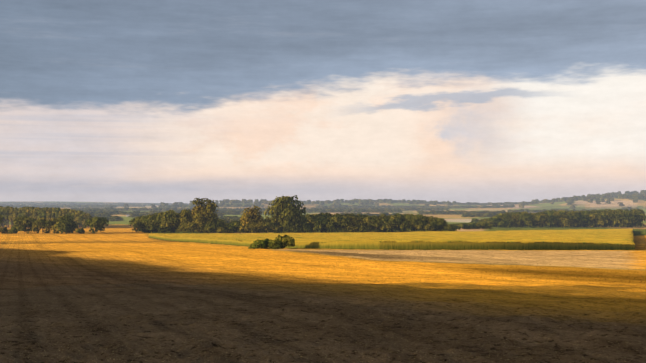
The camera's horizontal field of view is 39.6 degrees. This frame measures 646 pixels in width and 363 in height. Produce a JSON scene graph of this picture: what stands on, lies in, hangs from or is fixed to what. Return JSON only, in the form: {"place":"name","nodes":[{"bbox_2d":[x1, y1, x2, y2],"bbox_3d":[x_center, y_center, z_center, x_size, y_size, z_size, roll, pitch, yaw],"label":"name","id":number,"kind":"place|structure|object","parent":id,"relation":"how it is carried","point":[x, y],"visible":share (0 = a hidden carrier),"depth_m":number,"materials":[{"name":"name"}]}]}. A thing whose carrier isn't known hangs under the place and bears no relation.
{"place":"outdoors","nodes":[
{"label":"outdoors","id":0,"kind":"place"},
{"bbox_2d":[0,198,645,362],"bbox_3d":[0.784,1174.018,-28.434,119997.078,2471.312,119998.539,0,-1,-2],"label":"ground","id":1,"kind":"structure","parent":0,"point":[410,322],"depth_m":18.99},
{"bbox_2d":[0,209,4,226],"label":"pine tree","id":2,"kind":"object","parent":1,"relation":"on","point":[2,211],"visible":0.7,"depth_m":869.97,"materials":[{"name":"green plant"}]},
{"bbox_2d":[0,227,7,233],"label":"bush","id":3,"kind":"object","parent":1,"relation":"on","point":[4,230],"visible":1,"depth_m":524.27,"materials":[{"name":"green plant"}]},
{"bbox_2d":[4,208,9,226],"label":"pine tree","id":4,"kind":"object","parent":1,"relation":"on","point":[6,214],"visible":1,"depth_m":868.55,"materials":[{"name":"green plant"}]},
{"bbox_2d":[8,210,13,226],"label":"pine tree","id":5,"kind":"object","parent":1,"relation":"on","point":[11,212],"visible":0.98,"depth_m":866.71,"materials":[{"name":"green plant"}]},
{"bbox_2d":[12,210,17,219],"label":"tree","id":6,"kind":"object","parent":1,"relation":"on","point":[15,214],"visible":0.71,"depth_m":864.03,"materials":[{"name":"green plant"}]},
{"bbox_2d":[8,225,23,233],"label":"bush","id":7,"kind":"object","parent":1,"relation":"on","point":[13,229],"visible":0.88,"depth_m":520.68,"materials":[{"name":"green plant"}]},
{"bbox_2d":[13,215,34,233],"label":"tree","id":8,"kind":"object","parent":1,"relation":"on","point":[23,222],"visible":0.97,"depth_m":519.53,"materials":[{"name":"green plant"}]},
{"bbox_2d":[32,210,37,219],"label":"pine tree","id":9,"kind":"object","parent":1,"relation":"on","point":[34,215],"visible":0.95,"depth_m":859.09,"materials":[{"name":"green plant"}]},
{"bbox_2d":[37,210,41,219],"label":"pine tree","id":10,"kind":"object","parent":1,"relation":"on","point":[39,214],"visible":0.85,"depth_m":857.31,"materials":[{"name":"green plant"}]},
{"bbox_2d":[31,217,50,233],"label":"tree","id":11,"kind":"object","parent":1,"relation":"on","point":[39,222],"visible":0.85,"depth_m":516.92,"materials":[{"name":"green plant"}]},
{"bbox_2d":[41,211,46,218],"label":"pine tree","id":12,"kind":"object","parent":1,"relation":"on","point":[43,213],"visible":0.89,"depth_m":855.49,"materials":[{"name":"green plant"}]},
{"bbox_2d":[46,211,50,220],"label":"pine tree","id":13,"kind":"object","parent":1,"relation":"on","point":[48,215],"visible":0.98,"depth_m":854.96,"materials":[{"name":"green plant"}]},
{"bbox_2d":[45,218,59,233],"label":"tree","id":14,"kind":"object","parent":1,"relation":"on","point":[52,223],"visible":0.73,"depth_m":514.77,"materials":[{"name":"green plant"}]},
{"bbox_2d":[51,210,55,218],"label":"pine tree","id":15,"kind":"object","parent":1,"relation":"on","point":[53,214],"visible":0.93,"depth_m":854.52,"materials":[{"name":"green plant"}]},
{"bbox_2d":[55,214,78,233],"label":"oak tree","id":16,"kind":"object","parent":1,"relation":"on","point":[66,224],"visible":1,"depth_m":511.35,"materials":[{"name":"green plant"}]},
{"bbox_2d":[73,212,80,222],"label":"pine tree","id":17,"kind":"object","parent":1,"relation":"on","point":[76,215],"visible":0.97,"depth_m":847.22,"materials":[{"name":"green plant"}]},
{"bbox_2d":[75,228,84,233],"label":"bush","id":18,"kind":"object","parent":1,"relation":"on","point":[80,230],"visible":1,"depth_m":512.23,"materials":[{"name":"green plant"}]},
{"bbox_2d":[76,214,85,228],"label":"tree","id":19,"kind":"object","parent":1,"relation":"on","point":[80,218],"visible":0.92,"depth_m":846.25,"materials":[{"name":"green plant"}]},
{"bbox_2d":[80,214,88,228],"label":"tree","id":20,"kind":"object","parent":1,"relation":"on","point":[85,217],"visible":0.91,"depth_m":845.47,"materials":[{"name":"green plant"}]},
{"bbox_2d":[85,216,108,232],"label":"tree","id":21,"kind":"object","parent":1,"relation":"on","point":[97,223],"visible":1,"depth_m":509.44,"materials":[{"name":"green plant"}]},
{"bbox_2d":[129,216,143,232],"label":"tree","id":22,"kind":"object","parent":1,"relation":"on","point":[132,221],"visible":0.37,"depth_m":552.86,"materials":[{"name":"green plant"}]},
{"bbox_2d":[134,218,147,232],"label":"tree","id":23,"kind":"object","parent":1,"relation":"on","point":[138,225],"visible":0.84,"depth_m":524.88,"materials":[{"name":"green plant"}]},
{"bbox_2d":[140,215,156,232],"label":"tree","id":24,"kind":"object","parent":1,"relation":"on","point":[150,226],"visible":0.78,"depth_m":521.43,"materials":[{"name":"green plant"}]},
{"bbox_2d":[146,215,162,232],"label":"tree","id":25,"kind":"object","parent":1,"relation":"on","point":[156,220],"visible":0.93,"depth_m":521.33,"materials":[{"name":"green plant"}]},
{"bbox_2d":[156,220,170,232],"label":"bush","id":26,"kind":"object","parent":1,"relation":"on","point":[165,229],"visible":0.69,"depth_m":521.59,"materials":[{"name":"green plant"}]},
{"bbox_2d":[160,210,180,232],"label":"tree","id":27,"kind":"object","parent":1,"relation":"on","point":[169,214],"visible":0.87,"depth_m":520.68,"materials":[{"name":"green plant"}]},
{"bbox_2d":[165,215,180,232],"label":"tree","id":28,"kind":"object","parent":1,"relation":"on","point":[173,224],"visible":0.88,"depth_m":521.80,"materials":[{"name":"green plant"}]},
{"bbox_2d":[176,217,188,232],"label":"oak tree","id":29,"kind":"object","parent":1,"relation":"on","point":[181,226],"visible":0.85,"depth_m":521.69,"materials":[{"name":"green plant"}]},
{"bbox_2d":[179,209,196,232],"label":"tree","id":30,"kind":"object","parent":1,"relation":"on","point":[186,214],"visible":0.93,"depth_m":520.15,"materials":[{"name":"green plant"}]},
{"bbox_2d":[184,218,195,232],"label":"tree","id":31,"kind":"object","parent":1,"relation":"on","point":[190,225],"visible":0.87,"depth_m":519.51,"materials":[{"name":"green plant"}]},
{"bbox_2d":[194,219,204,232],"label":"tree","id":32,"kind":"object","parent":1,"relation":"on","point":[201,225],"visible":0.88,"depth_m":519.73,"materials":[{"name":"green plant"}]},
{"bbox_2d":[190,197,218,232],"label":"tall tree","id":33,"kind":"object","parent":1,"relation":"on","point":[205,213],"visible":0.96,"depth_m":519.83,"materials":[{"name":"green plant"}]},
{"bbox_2d":[204,220,214,232],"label":"tree","id":34,"kind":"object","parent":1,"relation":"on","point":[208,226],"visible":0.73,"depth_m":520.24,"materials":[{"name":"green plant"}]},
{"bbox_2d":[204,221,222,232],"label":"bush","id":35,"kind":"object","parent":1,"relation":"on","point":[217,224],"visible":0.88,"depth_m":518.92,"materials":[{"name":"green plant"}]},
{"bbox_2d":[216,223,231,232],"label":"bush","id":36,"kind":"object","parent":1,"relation":"on","point":[224,229],"visible":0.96,"depth_m":518.46,"materials":[{"name":"green plant"}]},
{"bbox_2d":[225,222,239,232],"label":"tree","id":37,"kind":"object","parent":1,"relation":"on","point":[231,227],"visible":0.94,"depth_m":519.32,"materials":[{"name":"green plant"}]},
{"bbox_2d":[233,222,246,232],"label":"tree","id":38,"kind":"object","parent":1,"relation":"on","point":[240,231],"visible":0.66,"depth_m":518.21,"materials":[{"name":"green plant"}]},
{"bbox_2d":[238,223,259,232],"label":"bush","id":39,"kind":"object","parent":1,"relation":"on","point":[253,229],"visible":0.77,"depth_m":517.90,"materials":[{"name":"green plant"}]},
{"bbox_2d":[239,205,264,232],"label":"oak tree","id":40,"kind":"object","parent":1,"relation":"on","point":[253,216],"visible":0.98,"depth_m":517.71,"materials":[{"name":"green plant"}]},
{"bbox_2d":[248,243,259,248],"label":"bush","id":41,"kind":"object","parent":1,"relation":"on","point":[251,247],"visible":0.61,"depth_m":186.77,"materials":[{"name":"green plant"}]},
{"bbox_2d":[250,222,265,232],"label":"tree","id":42,"kind":"object","parent":1,"relation":"on","point":[261,230],"visible":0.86,"depth_m":517.49,"materials":[{"name":"green plant"}]},
{"bbox_2d":[252,238,269,248],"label":"bush","id":43,"kind":"object","parent":1,"relation":"on","point":[262,244],"visible":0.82,"depth_m":185.55,"materials":[{"name":"green plant"}]},
{"bbox_2d":[261,221,272,232],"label":"tree","id":44,"kind":"object","parent":1,"relation":"on","point":[267,228],"visible":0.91,"depth_m":518.53,"materials":[{"name":"green plant"}]},
{"bbox_2d":[262,222,283,232],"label":"bush","id":45,"kind":"object","parent":1,"relation":"on","point":[273,227],"visible":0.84,"depth_m":518.11,"materials":[{"name":"green plant"}]},
{"bbox_2d":[268,239,281,248],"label":"bush","id":46,"kind":"object","parent":1,"relation":"on","point":[273,244],"visible":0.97,"depth_m":183.38,"materials":[{"name":"green plant"}]},
{"bbox_2d":[274,218,286,232],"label":"tree","id":47,"kind":"object","parent":1,"relation":"on","point":[280,224],"visible":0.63,"depth_m":519.05,"materials":[{"name":"green plant"}]},
{"bbox_2d":[271,235,295,248],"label":"bush","id":48,"kind":"object","parent":1,"relation":"on","point":[284,241],"visible":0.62,"depth_m":185.37,"materials":[{"name":"green plant"}]},
{"bbox_2d":[262,195,305,226],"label":"oak tree","id":49,"kind":"object","parent":1,"relation":"on","point":[284,208],"visible":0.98,"depth_m":515.34,"materials":[{"name":"green plant"}]},
{"bbox_2d":[281,219,293,232],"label":"bush","id":50,"kind":"object","parent":1,"relation":"on","point":[288,229],"visible":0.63,"depth_m":518.21,"materials":[{"name":"green plant"}]},
{"bbox_2d":[290,219,302,232],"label":"bush","id":51,"kind":"object","parent":1,"relation":"on","point":[295,228],"visible":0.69,"depth_m":517.81,"materials":[{"name":"green plant"}]},
{"bbox_2d":[297,216,311,232],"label":"oak tree","id":52,"kind":"object","parent":1,"relation":"on","point":[306,227],"visible":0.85,"depth_m":518.26,"materials":[{"name":"green plant"}]},
{"bbox_2d":[306,215,320,232],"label":"tree","id":53,"kind":"object","parent":1,"relation":"on","point":[310,218],"visible":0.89,"depth_m":518.44,"materials":[{"name":"green plant"}]},
{"bbox_2d":[312,216,330,232],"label":"tree","id":54,"kind":"object","parent":1,"relation":"on","point":[321,221],"visible":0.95,"depth_m":518.79,"materials":[{"name":"green plant"}]},
{"bbox_2d":[0,242,645,292],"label":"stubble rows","id":55,"kind":"object","parent":1,"relation":"on","point":[71,264],"visible":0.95,"depth_m":99.98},
{"bbox_2d":[0,227,645,243],"bbox_3d":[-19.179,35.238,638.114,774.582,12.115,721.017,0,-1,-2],"label":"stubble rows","id":56,"kind":"object","parent":1,"relation":"on","point":[110,234],"visible":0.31,"depth_m":498.57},
{"bbox_2d":[313,212,332,231],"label":"tree","id":57,"kind":"object","parent":1,"relation":"on","point":[325,215],"visible":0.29,"depth_m":546.54,"materials":[{"name":"green plant"}]},
{"bbox_2d":[323,216,335,232],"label":"tree","id":58,"kind":"object","parent":1,"relation":"on","point":[330,224],"visible":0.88,"depth_m":519.79,"materials":[{"name":"green plant"}]},
{"bbox_2d":[331,215,344,232],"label":"tree","id":59,"kind":"object","parent":1,"relation":"on","point":[336,225],"visible":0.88,"depth_m":519.99,"materials":[{"name":"green plant"}]},
{"bbox_2d":[336,216,351,231],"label":"tree","id":60,"kind":"object","parent":1,"relation":"on","point":[346,221],"visible":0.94,"depth_m":519.45,"materials":[{"name":"green plant"}]},
{"bbox_2d":[345,216,360,231],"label":"oak tree","id":61,"kind":"object","parent":1,"relation":"on","point":[353,224],"visible":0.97,"depth_m":520.66,"materials":[{"name":"green plant"}]},
{"bbox_2d":[356,217,370,231],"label":"oak tree","id":62,"kind":"object","parent":1,"relation":"on","point":[364,226],"visible":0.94,"depth_m":521.28,"materials":[{"name":"green plant"}]},
{"bbox_2d":[363,216,377,231],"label":"tree","id":63,"kind":"object","parent":1,"relation":"on","point":[372,218],"visible":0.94,"depth_m":521.34,"materials":[{"name":"green plant"}]},
{"bbox_2d":[368,217,385,231],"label":"tree","id":64,"kind":"object","parent":1,"relation":"on","point":[377,226],"visible":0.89,"depth_m":521.95,"materials":[{"name":"green plant"}]},
{"bbox_2d":[380,217,389,231],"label":"tree","id":65,"kind":"object","parent":1,"relation":"on","point":[383,225],"visible":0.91,"depth_m":522.07,"materials":[{"name":"green plant"}]},
{"bbox_2d":[385,215,402,231],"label":"tree","id":66,"kind":"object","parent":1,"relation":"on","point":[392,223],"visible":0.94,"depth_m":523.02,"materials":[{"name":"green plant"}]},
{"bbox_2d":[394,216,407,231],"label":"tree","id":67,"kind":"object","parent":1,"relation":"on","point":[403,224],"visible":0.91,"depth_m":524.15,"materials":[{"name":"green plant"}]},
{"bbox_2d":[403,216,417,231],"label":"tree","id":68,"kind":"object","parent":1,"relation":"on","point":[408,219],"visible":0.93,"depth_m":525.22,"materials":[{"name":"green plant"}]},
{"bbox_2d":[404,214,420,230],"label":"tree","id":69,"kind":"object","parent":1,"relation":"on","point":[413,216],"visible":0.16,"depth_m":552.64,"materials":[{"name":"green plant"}]},
{"bbox_2d":[410,217,424,230],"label":"tree","id":70,"kind":"object","parent":1,"relation":"on","point":[417,225],"visible":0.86,"depth_m":524.66,"materials":[{"name":"green plant"}]},
{"bbox_2d":[417,214,428,230],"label":"tree","id":71,"kind":"object","parent":1,"relation":"on","point":[421,216],"visible":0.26,"depth_m":554.38,"materials":[{"name":"green plant"}]},
{"bbox_2d":[414,218,435,230],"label":"tree","id":72,"kind":"object","parent":1,"relation":"on","point":[424,221],"visible":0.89,"depth_m":524.86,"materials":[{"name":"green plant"}]},
{"bbox_2d":[424,218,437,230],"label":"oak tree","id":73,"kind":"object","parent":1,"relation":"on","point":[429,221],"visible":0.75,"depth_m":527.15,"materials":[{"name":"green plant"}]},
{"bbox_2d":[432,218,444,230],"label":"tree","id":74,"kind":"object","parent":1,"relation":"on","point":[438,222],"visible":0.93,"depth_m":527.19,"materials":[{"name":"green plant"}]},
{"bbox_2d":[438,224,456,230],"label":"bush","id":75,"kind":"object","parent":1,"relation":"on","point":[445,227],"visible":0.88,"depth_m":528.52,"materials":[{"name":"green plant"}]},
{"bbox_2d":[467,223,476,228],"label":"bush","id":76,"kind":"object","parent":1,"relation":"on","point":[473,226],"visible":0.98,"depth_m":736.57,"materials":[{"name":"green plant"}]},
{"bbox_2d":[469,218,478,222],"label":"tree","id":77,"kind":"object","parent":1,"relation":"on","point":[474,220],"visible":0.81,"depth_m":1191.98,"materials":[{"name":"green plant"}]},
{"bbox_2d":[483,220,495,227],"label":"tree","id":78,"kind":"object","parent":1,"relation":"on","point":[488,221],"visible":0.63,"depth_m":895.14,"materials":[{"name":"green plant"}]},
{"bbox_2d":[486,223,493,229],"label":"tree","id":79,"kind":"object","parent":1,"relation":"on","point":[489,226],"visible":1,"depth_m":742.15,"materials":[{"name":"green plant"}]},
{"bbox_2d":[488,217,507,227],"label":"tree","id":80,"kind":"object","parent":1,"relation":"on","point":[498,220],"visible":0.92,"depth_m":895.54,"materials":[{"name":"green plant"}]},
{"bbox_2d":[497,214,510,227],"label":"oak tree","id":81,"kind":"object","parent":1,"relation":"on","point":[503,217],"visible":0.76,"depth_m":899.17,"materials":[{"name":"green plant"}]},
{"bbox_2d":[503,215,514,227],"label":"oak tree","id":82,"kind":"object","parent":1,"relation":"on","point":[510,222],"visible":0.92,"depth_m":899.30,"materials":[{"name":"green plant"}]},
{"bbox_2d":[511,213,521,226],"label":"oak tree","id":83,"kind":"object","parent":1,"relation":"on","point":[515,218],"visible":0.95,"depth_m":903.63,"materials":[{"name":"green plant"}]},
{"bbox_2d":[519,213,531,227],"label":"tree","id":84,"kind":"object","parent":1,"relation":"on","point":[523,217],"visible":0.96,"depth_m":903.85,"materials":[{"name":"green plant"}]},
{"bbox_2d":[526,215,537,226],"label":"tree","id":85,"kind":"object","parent":1,"relation":"on","point":[532,220],"visible":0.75,"depth_m":907.29,"materials":[{"name":"green plant"}]},
{"bbox_2d":[532,214,546,226],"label":"tree","id":86,"kind":"object","parent":1,"relation":"on","point":[540,218],"visible":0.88,"depth_m":908.41,"materials":[{"name":"green plant"}]},
{"bbox_2d":[536,214,549,227],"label":"tree","id":87,"kind":"object","parent":1,"relation":"on","point":[548,218],"visible":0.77,"depth_m":911.26,"materials":[{"name":"green plant"}]},
{"bbox_2d":[547,214,558,227],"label":"tree","id":88,"kind":"object","parent":1,"relation":"on","point":[550,220],"visible":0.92,"depth_m":913.40,"materials":[{"name":"green plant"}]},
{"bbox_2d":[553,212,563,227],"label":"tree","id":89,"kind":"object","parent":1,"relation":"on","point":[559,215],"visible":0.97,"depth_m":917.03,"materials":[{"name":"green plant"}]},
{"bbox_2d":[554,213,573,227],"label":"oak tree","id":90,"kind":"object","parent":1,"relation":"on","point":[564,222],"visible":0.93,"depth_m":915.26,"materials":[{"name":"green plant"}]},
{"bbox_2d":[564,212,577,224],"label":"tree","id":91,"kind":"object","parent":1,"relation":"on","point":[572,215],"visible":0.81,"depth_m":920.02,"materials":[{"name":"green plant"}]},
{"bbox_2d":[571,215,582,227],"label":"tree","id":92,"kind":"object","parent":1,"relation":"on","point":[578,219],"visible":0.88,"depth_m":922.81,"materials":[{"name":"green plant"}]},
{"bbox_2d":[576,214,591,227],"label":"tree","id":93,"kind":"object","parent":1,"relation":"on","point":[585,218],"visible":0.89,"depth_m":925.43,"materials":[{"name":"green plant"}]},
{"bbox_2d":[585,213,598,226],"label":"tree","id":94,"kind":"object","parent":1,"relation":"on","point":[592,217],"visible":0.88,"depth_m":927.35,"materials":[{"name":"green plant"}]},
{"bbox_2d":[592,213,604,227],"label":"tree","id":95,"kind":"object","parent":1,"relation":"on","point":[600,219],"visible":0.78,"depth_m":928.38,"materials":[{"name":"green plant"}]},
{"bbox_2d":[599,211,613,226],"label":"tree","id":96,"kind":"object","parent":1,"relation":"on","point":[604,215],"visible":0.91,"depth_m":931.24,"materials":[{"name":"green plant"}]},
{"bbox_2d":[605,211,615,226],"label":"tree","id":97,"kind":"object","parent":1,"relation":"on","point":[613,219],"visible":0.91,"depth_m":934.57,"materials":[{"name":"green plant"}]},
{"bbox_2d":[610,212,625,226],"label":"tree","id":98,"kind":"object","parent":1,"relation":"on","point":[617,216],"visible":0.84,"depth_m":934.66,"materials":[{"name":"green plant"}]},
{"bbox_2d":[615,212,629,227],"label":"oak tree","id":99,"kind":"object","parent":1,"relation":"on","point":[622,224],"visible":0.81,"depth_m":937.45,"materials":[{"name":"green plant"}]},
{"bbox_2d":[621,211,638,227],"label":"tree","id":100,"kind":"object","parent":1,"relation":"on","point":[628,215],"visible":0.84,"depth_m":938.27,"materials":[{"name":"green plant"}]},
{"bbox_2d":[628,212,638,227],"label":"tree","id":101,"kind":"object","parent":1,"relation":"on","point":[637,217],"visible":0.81,"depth_m":941.97,"materials":[{"name":"green plant"}]},
{"bbox_2d":[634,212,645,227],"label":"tree","id":102,"kind":"object","parent":1,"relation":"on","point":[642,217],"visible":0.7,"depth_m":944.65,"materials":[{"name":"green plant"}]},
{"bbox_2d":[0,198,645,226],"bbox_3d":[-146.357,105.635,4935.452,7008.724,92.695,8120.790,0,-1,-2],"label":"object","id":103,"kind":"object","parent":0,"point":[453,219],"visible":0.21,"depth_m":3879.01,"materials":[{"name":"green plant"}]},
{"bbox_2d":[110,216,123,220],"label":"tree","id":104,"kind":"object","parent":103,"relation":"on","point":[117,218],"visible":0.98,"depth_m":1461.10,"materials":[{"name":"green plant"}]},
{"bbox_2d":[216,213,225,216],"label":"tree","id":105,"kind":"object","parent":103,"relation":"on","point":[220,214],"visible":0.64,"depth_m":1908.90,"materials":[{"name":"green plant"}]},
{"bbox_2d":[0,0,645,203],"label":"sky","id":106,"kind":"structure","parent":0,"point":[130,101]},
{"bbox_2d":[149,232,634,249],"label":"crop edge","id":107,"kind":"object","parent":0,"point":[421,245],"depth_m":181.16,"materials":[{"name":"yellow plant"}]},
{"bbox_2d":[149,229,634,245],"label":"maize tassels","id":108,"kind":"object","parent":107,"relation":"on","point":[619,237],"visible":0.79,"depth_m":359.79,"materials":[{"name":"yellow plant"}]}
]}

